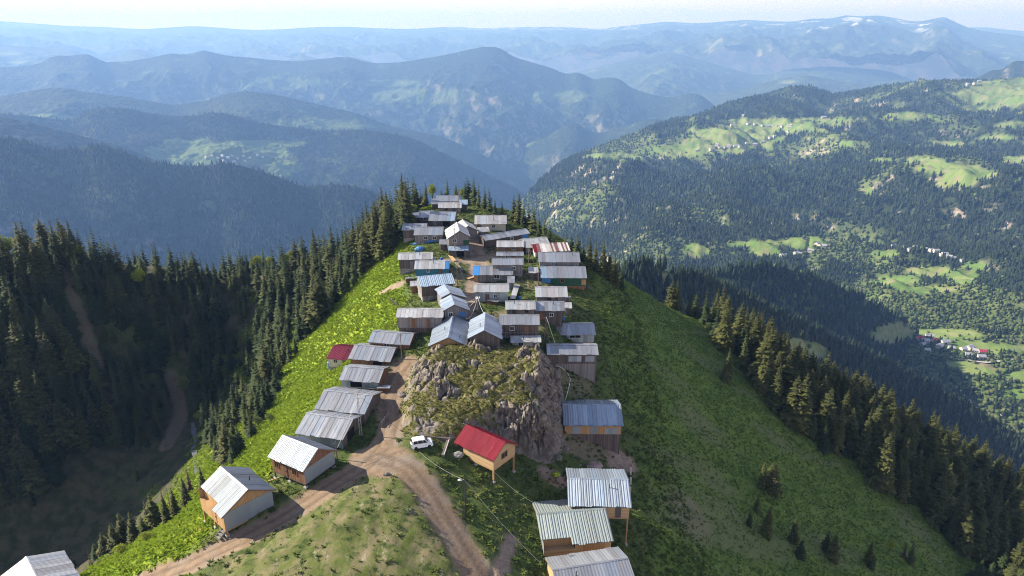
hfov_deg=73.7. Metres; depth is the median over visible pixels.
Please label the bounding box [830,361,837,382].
spruce tree
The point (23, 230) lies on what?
spruce tree
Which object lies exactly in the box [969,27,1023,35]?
mountains
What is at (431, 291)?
door
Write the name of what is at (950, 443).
spruce tree
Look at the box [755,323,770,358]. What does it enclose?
spruce tree
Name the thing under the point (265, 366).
spruce tree
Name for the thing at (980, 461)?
spruce tree
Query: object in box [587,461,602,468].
boulder
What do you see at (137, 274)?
broadleaf tree
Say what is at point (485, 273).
cabin
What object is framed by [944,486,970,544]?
spruce tree
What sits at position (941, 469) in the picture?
spruce tree
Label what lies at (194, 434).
stream
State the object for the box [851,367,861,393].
spruce tree
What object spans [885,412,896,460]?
spruce tree
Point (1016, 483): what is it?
spruce tree
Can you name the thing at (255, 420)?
bush
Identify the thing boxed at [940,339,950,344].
village house
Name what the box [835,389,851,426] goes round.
spruce tree
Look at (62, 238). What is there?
spruce tree
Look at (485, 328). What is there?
cabin
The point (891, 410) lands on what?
spruce tree
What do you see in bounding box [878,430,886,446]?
spruce tree
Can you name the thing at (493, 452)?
cabin
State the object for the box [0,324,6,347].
spruce tree
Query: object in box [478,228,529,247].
cabin
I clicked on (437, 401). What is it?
grass
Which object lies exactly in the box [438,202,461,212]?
cabin
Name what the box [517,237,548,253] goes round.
cabin
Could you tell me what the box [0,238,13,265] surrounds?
spruce tree
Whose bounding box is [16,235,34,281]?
spruce tree
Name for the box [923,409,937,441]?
spruce tree
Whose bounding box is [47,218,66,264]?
spruce tree
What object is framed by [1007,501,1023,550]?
spruce tree
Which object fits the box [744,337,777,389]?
spruce tree
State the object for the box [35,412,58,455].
spruce tree
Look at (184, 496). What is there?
spruce tree
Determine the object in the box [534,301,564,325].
cabin
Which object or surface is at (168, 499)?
dead tree
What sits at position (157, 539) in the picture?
grass
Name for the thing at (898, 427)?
spruce tree
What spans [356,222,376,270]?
spruce tree
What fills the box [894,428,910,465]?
spruce tree
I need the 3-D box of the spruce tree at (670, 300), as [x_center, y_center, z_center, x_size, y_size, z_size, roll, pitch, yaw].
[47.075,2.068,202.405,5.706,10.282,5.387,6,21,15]
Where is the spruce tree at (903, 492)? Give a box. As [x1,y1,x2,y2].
[895,461,911,504]
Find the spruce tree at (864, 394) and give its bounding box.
[858,379,870,417]
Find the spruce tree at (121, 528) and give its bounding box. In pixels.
[115,513,127,543]
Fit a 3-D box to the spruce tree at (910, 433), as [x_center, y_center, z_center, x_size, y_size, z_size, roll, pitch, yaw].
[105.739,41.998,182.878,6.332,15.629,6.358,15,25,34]
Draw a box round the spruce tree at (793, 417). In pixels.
[776,377,811,431]
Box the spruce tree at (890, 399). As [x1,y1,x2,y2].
[876,387,899,432]
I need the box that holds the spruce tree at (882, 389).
[877,381,887,404]
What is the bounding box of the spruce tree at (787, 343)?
[784,331,791,354]
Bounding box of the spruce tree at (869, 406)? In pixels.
[862,393,876,425]
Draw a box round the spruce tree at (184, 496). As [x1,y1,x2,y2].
[179,477,193,506]
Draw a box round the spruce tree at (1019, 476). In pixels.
[1003,470,1023,500]
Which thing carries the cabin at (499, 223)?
on the ground at (74, 515)
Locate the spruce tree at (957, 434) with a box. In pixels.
[953,426,961,449]
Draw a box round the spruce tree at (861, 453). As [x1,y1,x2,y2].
[852,407,872,468]
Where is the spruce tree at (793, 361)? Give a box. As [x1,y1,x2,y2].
[790,342,796,370]
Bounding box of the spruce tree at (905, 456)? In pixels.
[896,437,912,471]
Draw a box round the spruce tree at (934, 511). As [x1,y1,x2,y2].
[921,472,949,529]
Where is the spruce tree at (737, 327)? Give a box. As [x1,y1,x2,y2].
[732,300,748,351]
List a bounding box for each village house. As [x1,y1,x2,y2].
[915,336,925,340]
[921,338,930,343]
[935,343,943,348]
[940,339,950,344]
[959,346,967,350]
[965,344,974,350]
[977,354,986,359]
[978,349,987,353]
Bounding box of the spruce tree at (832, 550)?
[826,533,841,564]
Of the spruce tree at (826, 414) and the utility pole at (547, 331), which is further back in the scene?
the spruce tree at (826, 414)
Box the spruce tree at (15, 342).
[4,322,37,376]
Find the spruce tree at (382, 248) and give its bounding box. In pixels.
[372,216,392,260]
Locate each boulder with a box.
[397,391,405,397]
[555,454,561,460]
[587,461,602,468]
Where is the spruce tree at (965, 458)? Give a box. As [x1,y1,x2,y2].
[962,443,971,475]
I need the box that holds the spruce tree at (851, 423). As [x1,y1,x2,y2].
[844,407,859,453]
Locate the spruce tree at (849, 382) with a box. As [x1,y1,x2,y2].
[840,372,852,404]
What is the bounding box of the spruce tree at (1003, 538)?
[996,512,1011,558]
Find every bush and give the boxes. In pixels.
[112,542,127,553]
[137,530,151,539]
[194,410,199,419]
[253,416,262,425]
[266,414,275,421]
[550,471,561,480]
[703,322,711,331]
[885,540,895,555]
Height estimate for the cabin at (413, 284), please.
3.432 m
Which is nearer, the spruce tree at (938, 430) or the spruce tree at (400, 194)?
the spruce tree at (938, 430)
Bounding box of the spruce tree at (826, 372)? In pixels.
[819,368,828,386]
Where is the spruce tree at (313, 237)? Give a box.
[309,228,320,260]
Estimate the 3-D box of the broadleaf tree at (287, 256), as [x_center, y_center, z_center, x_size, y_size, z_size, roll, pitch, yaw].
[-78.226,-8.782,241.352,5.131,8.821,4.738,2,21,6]
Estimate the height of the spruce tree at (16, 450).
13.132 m
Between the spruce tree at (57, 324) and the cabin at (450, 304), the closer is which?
the cabin at (450, 304)
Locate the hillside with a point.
(997, 92)
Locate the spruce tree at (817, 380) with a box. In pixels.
[813,359,820,394]
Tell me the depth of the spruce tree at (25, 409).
177.99 m
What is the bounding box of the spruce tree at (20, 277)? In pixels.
[12,255,30,294]
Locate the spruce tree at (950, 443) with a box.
[940,433,952,454]
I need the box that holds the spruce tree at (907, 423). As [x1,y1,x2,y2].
[900,409,910,434]
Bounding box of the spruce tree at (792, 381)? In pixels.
[780,366,801,403]
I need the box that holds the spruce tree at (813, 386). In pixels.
[801,369,820,419]
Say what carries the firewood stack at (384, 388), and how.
on the road at (381, 454)
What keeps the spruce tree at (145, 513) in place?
on the ground at (74, 515)
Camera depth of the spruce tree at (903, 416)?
193.99 m
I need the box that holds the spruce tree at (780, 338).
[778,331,786,347]
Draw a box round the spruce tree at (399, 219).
[398,190,418,221]
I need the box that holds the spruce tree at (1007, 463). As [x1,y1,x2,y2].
[1000,456,1010,490]
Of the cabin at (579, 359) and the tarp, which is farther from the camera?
the tarp
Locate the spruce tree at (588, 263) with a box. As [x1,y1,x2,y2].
[583,237,594,270]
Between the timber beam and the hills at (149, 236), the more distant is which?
the hills at (149, 236)
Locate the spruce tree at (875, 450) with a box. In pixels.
[861,438,880,475]
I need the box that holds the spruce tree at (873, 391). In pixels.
[868,382,878,407]
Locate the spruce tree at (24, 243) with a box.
[10,221,34,265]
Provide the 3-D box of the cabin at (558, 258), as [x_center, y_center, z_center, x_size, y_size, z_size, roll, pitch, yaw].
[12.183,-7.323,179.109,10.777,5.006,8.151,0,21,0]
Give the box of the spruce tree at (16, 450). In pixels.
[6,433,39,478]
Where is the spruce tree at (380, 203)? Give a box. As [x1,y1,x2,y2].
[377,188,383,216]
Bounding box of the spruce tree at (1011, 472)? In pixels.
[1004,458,1014,483]
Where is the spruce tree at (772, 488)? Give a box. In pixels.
[762,461,783,499]
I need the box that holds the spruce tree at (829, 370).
[813,352,835,400]
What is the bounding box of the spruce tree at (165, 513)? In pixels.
[160,492,171,523]
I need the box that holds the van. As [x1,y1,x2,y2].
[410,436,433,449]
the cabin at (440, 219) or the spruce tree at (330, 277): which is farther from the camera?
the cabin at (440, 219)
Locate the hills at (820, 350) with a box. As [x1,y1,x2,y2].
[629,270,1008,447]
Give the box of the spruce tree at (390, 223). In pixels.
[374,198,400,245]
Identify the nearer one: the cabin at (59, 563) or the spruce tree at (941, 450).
the cabin at (59, 563)
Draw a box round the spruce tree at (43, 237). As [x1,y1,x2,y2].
[33,218,50,259]
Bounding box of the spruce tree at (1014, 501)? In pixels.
[1001,482,1023,522]
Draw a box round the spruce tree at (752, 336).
[747,311,763,363]
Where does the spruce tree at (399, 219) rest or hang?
on the ground at (74, 515)
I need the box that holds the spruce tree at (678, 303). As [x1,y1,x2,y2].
[673,279,683,310]
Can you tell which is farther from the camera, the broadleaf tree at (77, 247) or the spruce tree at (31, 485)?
the broadleaf tree at (77, 247)
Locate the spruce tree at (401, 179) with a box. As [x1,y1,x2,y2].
[397,173,406,196]
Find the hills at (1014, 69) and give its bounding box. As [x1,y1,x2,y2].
[974,61,1023,79]
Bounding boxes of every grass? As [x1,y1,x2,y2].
[79,204,431,575]
[180,204,711,575]
[398,339,543,442]
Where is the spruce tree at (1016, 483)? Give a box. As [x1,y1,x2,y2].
[1011,477,1022,506]
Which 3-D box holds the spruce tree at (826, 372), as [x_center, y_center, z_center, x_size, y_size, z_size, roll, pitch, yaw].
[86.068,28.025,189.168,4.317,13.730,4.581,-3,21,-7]
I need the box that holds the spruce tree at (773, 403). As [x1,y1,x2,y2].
[765,361,783,415]
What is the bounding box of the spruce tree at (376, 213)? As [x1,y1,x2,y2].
[366,201,379,238]
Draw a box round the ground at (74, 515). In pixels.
[0,203,1010,575]
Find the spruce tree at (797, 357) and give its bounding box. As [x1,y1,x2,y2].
[793,342,801,365]
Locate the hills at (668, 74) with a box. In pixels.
[0,45,912,95]
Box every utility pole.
[352,393,362,433]
[458,479,465,516]
[543,318,548,342]
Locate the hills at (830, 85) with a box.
[664,76,909,106]
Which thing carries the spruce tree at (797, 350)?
on the ground at (74, 515)
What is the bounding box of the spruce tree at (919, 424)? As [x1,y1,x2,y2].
[910,407,926,446]
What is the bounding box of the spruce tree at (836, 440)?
[828,402,846,457]
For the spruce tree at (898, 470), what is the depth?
169.62 m
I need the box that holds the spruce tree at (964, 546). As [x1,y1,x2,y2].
[953,511,979,559]
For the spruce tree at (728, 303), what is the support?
on the ground at (74, 515)
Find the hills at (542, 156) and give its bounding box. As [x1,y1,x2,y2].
[516,119,664,182]
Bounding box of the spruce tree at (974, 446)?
[968,434,979,458]
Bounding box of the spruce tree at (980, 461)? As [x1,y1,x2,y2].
[971,441,992,479]
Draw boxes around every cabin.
[1,551,79,575]
[195,466,275,539]
[267,435,336,488]
[295,409,362,448]
[314,386,382,422]
[326,344,353,370]
[339,364,389,388]
[348,343,398,365]
[368,329,417,349]
[396,308,443,332]
[398,252,433,274]
[401,223,428,242]
[410,281,417,293]
[412,212,419,220]
[414,227,444,243]
[414,260,449,275]
[415,273,454,301]
[419,210,433,222]
[428,211,457,226]
[428,315,468,347]
[431,199,438,209]
[435,284,466,306]
[436,195,459,201]
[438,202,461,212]
[439,239,447,250]
[440,294,469,320]
[445,222,469,253]
[448,246,468,257]
[454,424,517,482]
[458,219,478,239]
[459,200,467,209]
[467,312,502,349]
[473,265,512,281]
[473,284,508,302]
[474,215,506,231]
[477,227,489,235]
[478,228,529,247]
[492,258,523,276]
[496,241,523,251]
[496,250,523,257]
[499,314,539,337]
[505,300,535,314]
[507,276,514,289]
[510,335,540,347]
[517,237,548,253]
[528,267,537,279]
[531,242,569,257]
[532,499,613,556]
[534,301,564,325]
[535,286,567,301]
[537,252,579,266]
[539,266,586,289]
[545,546,633,575]
[546,343,598,382]
[556,322,595,342]
[562,399,623,453]
[564,302,571,315]
[566,468,631,545]
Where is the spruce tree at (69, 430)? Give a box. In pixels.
[48,398,85,449]
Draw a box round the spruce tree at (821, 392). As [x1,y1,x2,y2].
[814,375,835,424]
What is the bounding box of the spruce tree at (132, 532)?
[126,511,139,543]
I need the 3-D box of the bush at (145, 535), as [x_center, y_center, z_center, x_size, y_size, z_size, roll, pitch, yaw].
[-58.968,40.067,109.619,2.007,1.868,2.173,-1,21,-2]
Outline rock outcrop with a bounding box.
[399,338,564,463]
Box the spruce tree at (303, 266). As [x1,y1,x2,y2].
[299,252,309,291]
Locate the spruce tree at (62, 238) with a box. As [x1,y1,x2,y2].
[58,222,69,264]
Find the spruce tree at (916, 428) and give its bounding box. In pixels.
[902,412,920,448]
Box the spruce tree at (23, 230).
[19,223,33,246]
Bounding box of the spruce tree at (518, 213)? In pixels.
[512,195,523,224]
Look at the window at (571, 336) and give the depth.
148.08 m
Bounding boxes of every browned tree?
[15,426,22,441]
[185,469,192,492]
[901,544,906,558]
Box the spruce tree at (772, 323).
[765,315,778,352]
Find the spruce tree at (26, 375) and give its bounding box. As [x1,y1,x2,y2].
[19,351,34,391]
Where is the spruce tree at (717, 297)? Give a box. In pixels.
[710,288,719,316]
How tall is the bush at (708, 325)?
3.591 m
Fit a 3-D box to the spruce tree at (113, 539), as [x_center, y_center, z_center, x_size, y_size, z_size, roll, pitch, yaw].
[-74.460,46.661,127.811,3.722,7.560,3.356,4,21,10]
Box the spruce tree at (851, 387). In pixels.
[842,372,855,399]
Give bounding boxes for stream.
[191,422,198,473]
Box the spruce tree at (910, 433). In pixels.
[896,421,916,466]
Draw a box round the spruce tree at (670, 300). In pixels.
[664,279,676,307]
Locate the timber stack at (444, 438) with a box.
[417,433,449,440]
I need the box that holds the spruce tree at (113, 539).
[106,522,123,555]
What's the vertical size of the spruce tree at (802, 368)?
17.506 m
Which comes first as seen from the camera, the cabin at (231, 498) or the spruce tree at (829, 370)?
the cabin at (231, 498)
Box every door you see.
[282,464,287,476]
[411,319,415,326]
[426,319,429,326]
[429,287,433,295]
[540,313,543,320]
[615,508,620,517]
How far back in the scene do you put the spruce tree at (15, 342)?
181.51 m
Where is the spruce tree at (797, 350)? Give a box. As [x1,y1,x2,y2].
[791,340,802,361]
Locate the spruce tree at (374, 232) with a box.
[368,212,377,258]
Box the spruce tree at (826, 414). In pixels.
[812,388,839,440]
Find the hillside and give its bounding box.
[521,77,1023,438]
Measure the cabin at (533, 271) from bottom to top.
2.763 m
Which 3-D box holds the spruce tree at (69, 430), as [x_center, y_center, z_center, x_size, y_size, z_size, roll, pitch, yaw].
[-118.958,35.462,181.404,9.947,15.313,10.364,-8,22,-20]
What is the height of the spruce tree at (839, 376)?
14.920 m
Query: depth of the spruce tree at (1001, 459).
210.21 m
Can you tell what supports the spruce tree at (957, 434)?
on the ground at (74, 515)
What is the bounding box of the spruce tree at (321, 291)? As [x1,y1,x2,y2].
[308,270,327,313]
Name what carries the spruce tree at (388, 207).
on the ground at (74, 515)
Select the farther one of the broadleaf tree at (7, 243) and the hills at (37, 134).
the hills at (37, 134)
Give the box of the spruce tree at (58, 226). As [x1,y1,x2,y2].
[54,218,69,244]
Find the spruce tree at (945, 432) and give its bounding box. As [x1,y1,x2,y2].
[938,425,951,442]
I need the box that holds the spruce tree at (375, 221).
[366,207,379,255]
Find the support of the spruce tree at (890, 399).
on the ground at (74, 515)
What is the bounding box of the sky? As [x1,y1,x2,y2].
[0,0,1023,30]
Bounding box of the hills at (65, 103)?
[0,88,535,194]
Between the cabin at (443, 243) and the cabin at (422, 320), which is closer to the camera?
the cabin at (422, 320)
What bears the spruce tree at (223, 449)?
on the ground at (74, 515)
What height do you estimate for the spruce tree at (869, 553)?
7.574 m
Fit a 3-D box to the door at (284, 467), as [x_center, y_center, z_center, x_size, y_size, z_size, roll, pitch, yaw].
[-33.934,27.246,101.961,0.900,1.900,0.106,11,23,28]
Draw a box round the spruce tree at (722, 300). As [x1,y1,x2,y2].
[714,284,728,318]
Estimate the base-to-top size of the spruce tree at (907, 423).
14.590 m
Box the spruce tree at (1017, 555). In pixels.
[1003,538,1023,575]
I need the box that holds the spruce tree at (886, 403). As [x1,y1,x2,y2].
[879,391,896,416]
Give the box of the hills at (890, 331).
[710,266,915,364]
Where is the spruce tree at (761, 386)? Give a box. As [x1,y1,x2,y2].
[752,356,769,396]
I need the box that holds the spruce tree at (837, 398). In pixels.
[832,382,840,415]
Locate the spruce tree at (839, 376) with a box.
[833,365,843,396]
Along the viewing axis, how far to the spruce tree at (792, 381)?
174.84 m
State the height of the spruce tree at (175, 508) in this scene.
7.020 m
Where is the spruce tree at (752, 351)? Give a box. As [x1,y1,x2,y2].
[747,321,764,363]
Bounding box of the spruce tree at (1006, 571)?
[1003,561,1017,575]
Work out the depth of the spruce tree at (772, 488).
143.37 m
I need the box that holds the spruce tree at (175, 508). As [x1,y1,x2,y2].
[169,488,180,517]
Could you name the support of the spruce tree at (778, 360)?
on the ground at (74, 515)
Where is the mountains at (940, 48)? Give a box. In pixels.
[0,15,1023,80]
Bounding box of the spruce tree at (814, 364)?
[807,349,817,380]
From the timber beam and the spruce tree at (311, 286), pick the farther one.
the spruce tree at (311, 286)
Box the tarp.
[414,246,424,251]
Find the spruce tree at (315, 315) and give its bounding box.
[302,281,328,329]
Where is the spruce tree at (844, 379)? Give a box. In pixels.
[840,367,848,391]
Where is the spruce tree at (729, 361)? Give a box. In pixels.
[722,348,733,379]
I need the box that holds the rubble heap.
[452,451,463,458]
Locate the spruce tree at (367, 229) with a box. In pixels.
[365,211,370,243]
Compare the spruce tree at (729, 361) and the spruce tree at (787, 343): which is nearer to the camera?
the spruce tree at (729, 361)
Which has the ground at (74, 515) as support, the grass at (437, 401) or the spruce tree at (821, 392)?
the spruce tree at (821, 392)
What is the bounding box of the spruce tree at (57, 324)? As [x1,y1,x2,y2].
[51,304,65,350]
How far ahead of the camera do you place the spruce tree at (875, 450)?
169.45 m
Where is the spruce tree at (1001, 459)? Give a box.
[994,452,1004,468]
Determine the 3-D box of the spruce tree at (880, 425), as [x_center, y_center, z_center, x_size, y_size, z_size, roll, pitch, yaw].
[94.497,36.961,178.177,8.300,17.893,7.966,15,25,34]
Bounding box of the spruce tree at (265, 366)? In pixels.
[257,345,273,387]
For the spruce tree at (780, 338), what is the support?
on the ground at (74, 515)
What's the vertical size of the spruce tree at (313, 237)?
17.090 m
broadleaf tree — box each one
[0,234,13,250]
[74,245,83,253]
[130,268,144,282]
[176,375,188,397]
[251,255,262,265]
[263,256,274,265]
[284,251,293,263]
[427,184,436,198]
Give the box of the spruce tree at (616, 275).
[612,255,620,286]
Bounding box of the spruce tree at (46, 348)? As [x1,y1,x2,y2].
[38,333,65,381]
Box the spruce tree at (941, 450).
[931,433,949,466]
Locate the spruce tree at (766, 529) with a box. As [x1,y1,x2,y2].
[759,505,773,540]
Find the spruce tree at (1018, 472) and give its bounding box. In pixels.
[1009,463,1023,485]
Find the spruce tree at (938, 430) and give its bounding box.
[923,413,942,445]
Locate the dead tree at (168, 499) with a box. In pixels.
[165,485,170,513]
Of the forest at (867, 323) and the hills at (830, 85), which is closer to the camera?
the forest at (867, 323)
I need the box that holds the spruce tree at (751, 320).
[749,308,754,330]
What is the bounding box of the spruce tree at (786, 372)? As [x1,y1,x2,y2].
[780,355,794,401]
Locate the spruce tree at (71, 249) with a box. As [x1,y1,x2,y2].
[65,233,82,274]
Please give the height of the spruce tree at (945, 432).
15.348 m
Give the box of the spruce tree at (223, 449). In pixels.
[214,421,234,465]
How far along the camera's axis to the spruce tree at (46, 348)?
184.49 m
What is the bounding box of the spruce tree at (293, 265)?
[287,237,302,282]
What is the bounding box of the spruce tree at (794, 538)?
[787,516,800,545]
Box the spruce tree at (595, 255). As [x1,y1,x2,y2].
[592,243,598,271]
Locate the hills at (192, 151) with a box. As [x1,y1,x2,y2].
[0,107,524,210]
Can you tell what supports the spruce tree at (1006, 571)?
on the ground at (74, 515)
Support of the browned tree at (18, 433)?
on the ground at (74, 515)
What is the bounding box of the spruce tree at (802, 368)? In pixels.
[793,346,810,381]
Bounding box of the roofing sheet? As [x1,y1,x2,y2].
[510,285,519,298]
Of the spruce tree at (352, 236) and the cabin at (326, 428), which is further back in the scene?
the spruce tree at (352, 236)
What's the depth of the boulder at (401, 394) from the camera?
123.30 m
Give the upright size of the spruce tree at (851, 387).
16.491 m
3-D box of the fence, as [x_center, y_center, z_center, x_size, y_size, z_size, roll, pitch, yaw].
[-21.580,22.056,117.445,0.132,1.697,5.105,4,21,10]
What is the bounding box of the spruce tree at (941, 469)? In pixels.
[928,456,956,514]
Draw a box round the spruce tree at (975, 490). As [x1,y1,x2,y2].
[963,468,986,519]
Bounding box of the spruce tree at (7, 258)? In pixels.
[0,236,14,278]
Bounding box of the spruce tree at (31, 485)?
[18,449,48,495]
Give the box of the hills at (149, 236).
[0,137,393,271]
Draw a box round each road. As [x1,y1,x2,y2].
[61,268,496,575]
[948,357,1021,362]
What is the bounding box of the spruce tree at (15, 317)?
[7,287,26,332]
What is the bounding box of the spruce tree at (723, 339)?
[711,308,735,353]
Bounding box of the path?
[380,231,518,575]
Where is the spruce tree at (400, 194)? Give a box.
[395,184,403,218]
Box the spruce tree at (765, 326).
[760,311,766,333]
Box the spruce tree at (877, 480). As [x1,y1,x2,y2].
[864,431,897,493]
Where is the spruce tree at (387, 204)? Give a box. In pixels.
[380,192,392,225]
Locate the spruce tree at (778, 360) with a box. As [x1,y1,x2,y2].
[773,351,782,383]
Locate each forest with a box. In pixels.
[0,105,523,209]
[0,135,393,272]
[0,177,1023,575]
[521,76,1023,439]
[606,252,1023,475]
[668,257,920,365]
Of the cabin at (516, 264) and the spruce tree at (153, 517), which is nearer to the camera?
the spruce tree at (153, 517)
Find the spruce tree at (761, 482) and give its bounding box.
[757,461,766,489]
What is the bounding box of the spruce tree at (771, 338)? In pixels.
[746,325,780,371]
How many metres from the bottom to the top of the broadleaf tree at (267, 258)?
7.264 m
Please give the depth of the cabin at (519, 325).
138.86 m
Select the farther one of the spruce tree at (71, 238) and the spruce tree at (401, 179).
the spruce tree at (401, 179)
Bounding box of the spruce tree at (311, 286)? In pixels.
[305,280,320,312]
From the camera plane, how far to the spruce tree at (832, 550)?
136.70 m
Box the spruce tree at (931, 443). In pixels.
[923,419,939,460]
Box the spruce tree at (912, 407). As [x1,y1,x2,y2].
[904,398,915,417]
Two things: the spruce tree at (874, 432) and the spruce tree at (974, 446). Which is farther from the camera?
the spruce tree at (974, 446)
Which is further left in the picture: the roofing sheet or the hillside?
the roofing sheet
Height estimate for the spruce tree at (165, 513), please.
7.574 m
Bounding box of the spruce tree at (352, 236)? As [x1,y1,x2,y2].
[349,217,356,250]
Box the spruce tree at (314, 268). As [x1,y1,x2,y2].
[307,252,325,286]
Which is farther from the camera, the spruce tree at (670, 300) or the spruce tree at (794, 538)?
the spruce tree at (670, 300)
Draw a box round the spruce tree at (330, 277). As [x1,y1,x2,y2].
[327,261,337,296]
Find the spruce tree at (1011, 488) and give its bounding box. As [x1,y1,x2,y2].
[1001,478,1015,505]
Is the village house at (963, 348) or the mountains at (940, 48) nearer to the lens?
the village house at (963, 348)
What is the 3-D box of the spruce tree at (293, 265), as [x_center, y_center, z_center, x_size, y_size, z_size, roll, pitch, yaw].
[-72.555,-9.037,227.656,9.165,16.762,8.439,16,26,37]
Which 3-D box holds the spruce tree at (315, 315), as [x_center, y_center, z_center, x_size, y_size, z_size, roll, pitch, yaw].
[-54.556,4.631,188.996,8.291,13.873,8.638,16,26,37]
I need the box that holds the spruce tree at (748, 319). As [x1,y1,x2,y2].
[743,307,751,332]
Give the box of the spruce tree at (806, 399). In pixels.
[789,374,813,435]
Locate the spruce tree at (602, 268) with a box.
[596,240,607,277]
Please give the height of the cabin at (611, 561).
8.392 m
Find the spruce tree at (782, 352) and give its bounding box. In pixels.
[775,333,788,365]
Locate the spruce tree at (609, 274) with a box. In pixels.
[604,250,613,282]
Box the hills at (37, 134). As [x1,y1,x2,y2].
[0,116,154,161]
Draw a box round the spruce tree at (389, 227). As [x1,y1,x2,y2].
[377,209,397,249]
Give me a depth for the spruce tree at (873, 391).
193.73 m
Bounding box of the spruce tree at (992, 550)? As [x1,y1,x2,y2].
[978,514,1002,565]
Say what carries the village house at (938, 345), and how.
on the hillside
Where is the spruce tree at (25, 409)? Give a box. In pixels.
[11,375,41,428]
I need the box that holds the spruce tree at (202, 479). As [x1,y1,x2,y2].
[198,467,205,490]
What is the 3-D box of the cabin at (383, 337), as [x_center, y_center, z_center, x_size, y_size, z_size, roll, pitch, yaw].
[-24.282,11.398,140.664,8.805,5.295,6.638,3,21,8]
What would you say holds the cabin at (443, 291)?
on the ground at (74, 515)
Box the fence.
[381,404,391,426]
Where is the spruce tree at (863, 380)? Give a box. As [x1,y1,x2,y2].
[858,371,867,390]
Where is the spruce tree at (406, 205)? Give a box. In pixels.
[400,183,417,222]
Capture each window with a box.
[501,450,507,459]
[569,335,580,337]
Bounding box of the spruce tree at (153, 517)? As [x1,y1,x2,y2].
[144,492,161,530]
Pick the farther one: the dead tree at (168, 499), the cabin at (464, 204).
the cabin at (464, 204)
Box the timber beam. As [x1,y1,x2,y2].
[441,439,449,457]
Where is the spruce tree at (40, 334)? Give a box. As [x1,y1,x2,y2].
[35,316,47,358]
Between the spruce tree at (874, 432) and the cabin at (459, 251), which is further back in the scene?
the cabin at (459, 251)
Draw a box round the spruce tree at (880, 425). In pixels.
[870,401,885,444]
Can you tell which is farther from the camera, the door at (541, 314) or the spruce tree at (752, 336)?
the spruce tree at (752, 336)
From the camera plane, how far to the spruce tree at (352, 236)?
214.82 m
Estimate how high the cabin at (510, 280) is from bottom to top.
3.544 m
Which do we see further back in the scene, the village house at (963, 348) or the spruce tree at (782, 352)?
the village house at (963, 348)
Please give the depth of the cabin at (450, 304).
143.28 m
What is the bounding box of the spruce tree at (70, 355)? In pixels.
[58,325,88,373]
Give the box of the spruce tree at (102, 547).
[96,532,109,557]
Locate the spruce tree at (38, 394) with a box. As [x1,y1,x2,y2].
[30,369,53,416]
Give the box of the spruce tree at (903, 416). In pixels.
[899,403,906,432]
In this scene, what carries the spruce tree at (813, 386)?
on the ground at (74, 515)
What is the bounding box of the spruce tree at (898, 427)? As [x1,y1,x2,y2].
[896,405,902,431]
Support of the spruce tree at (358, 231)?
on the ground at (74, 515)
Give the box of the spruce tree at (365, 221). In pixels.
[362,208,369,238]
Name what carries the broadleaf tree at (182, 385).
on the ground at (74, 515)
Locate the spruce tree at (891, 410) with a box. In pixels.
[882,399,902,454]
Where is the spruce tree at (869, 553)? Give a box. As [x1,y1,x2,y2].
[862,540,873,565]
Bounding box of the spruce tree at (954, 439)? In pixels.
[948,422,959,454]
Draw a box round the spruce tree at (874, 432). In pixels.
[868,417,877,451]
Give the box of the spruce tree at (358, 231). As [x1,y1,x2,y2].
[353,223,361,260]
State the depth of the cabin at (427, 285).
156.24 m
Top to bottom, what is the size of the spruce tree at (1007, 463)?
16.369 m
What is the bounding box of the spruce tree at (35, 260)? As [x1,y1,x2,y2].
[27,236,43,283]
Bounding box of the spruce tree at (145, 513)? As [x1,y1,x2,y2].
[143,498,150,528]
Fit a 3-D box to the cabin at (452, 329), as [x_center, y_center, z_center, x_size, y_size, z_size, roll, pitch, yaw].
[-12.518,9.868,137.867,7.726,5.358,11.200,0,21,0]
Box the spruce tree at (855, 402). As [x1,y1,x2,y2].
[840,385,864,427]
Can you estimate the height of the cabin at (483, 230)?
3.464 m
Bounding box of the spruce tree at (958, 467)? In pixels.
[948,447,966,481]
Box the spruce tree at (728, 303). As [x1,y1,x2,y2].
[718,295,733,321]
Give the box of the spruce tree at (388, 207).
[380,191,394,219]
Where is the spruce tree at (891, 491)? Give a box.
[878,464,896,495]
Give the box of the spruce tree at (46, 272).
[37,238,55,290]
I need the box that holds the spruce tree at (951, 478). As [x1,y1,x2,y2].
[934,462,958,520]
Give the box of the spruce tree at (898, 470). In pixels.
[893,453,903,493]
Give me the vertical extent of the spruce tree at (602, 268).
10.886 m
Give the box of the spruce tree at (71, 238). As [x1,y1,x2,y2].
[65,220,82,258]
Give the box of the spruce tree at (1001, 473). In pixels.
[993,458,1006,493]
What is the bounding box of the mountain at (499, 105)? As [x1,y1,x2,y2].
[0,47,712,170]
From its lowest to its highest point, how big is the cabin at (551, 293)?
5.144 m
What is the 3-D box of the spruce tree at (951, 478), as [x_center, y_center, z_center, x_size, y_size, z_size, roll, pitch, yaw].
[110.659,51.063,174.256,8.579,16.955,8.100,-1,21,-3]
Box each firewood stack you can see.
[377,385,390,392]
[405,277,413,281]
[486,299,498,304]

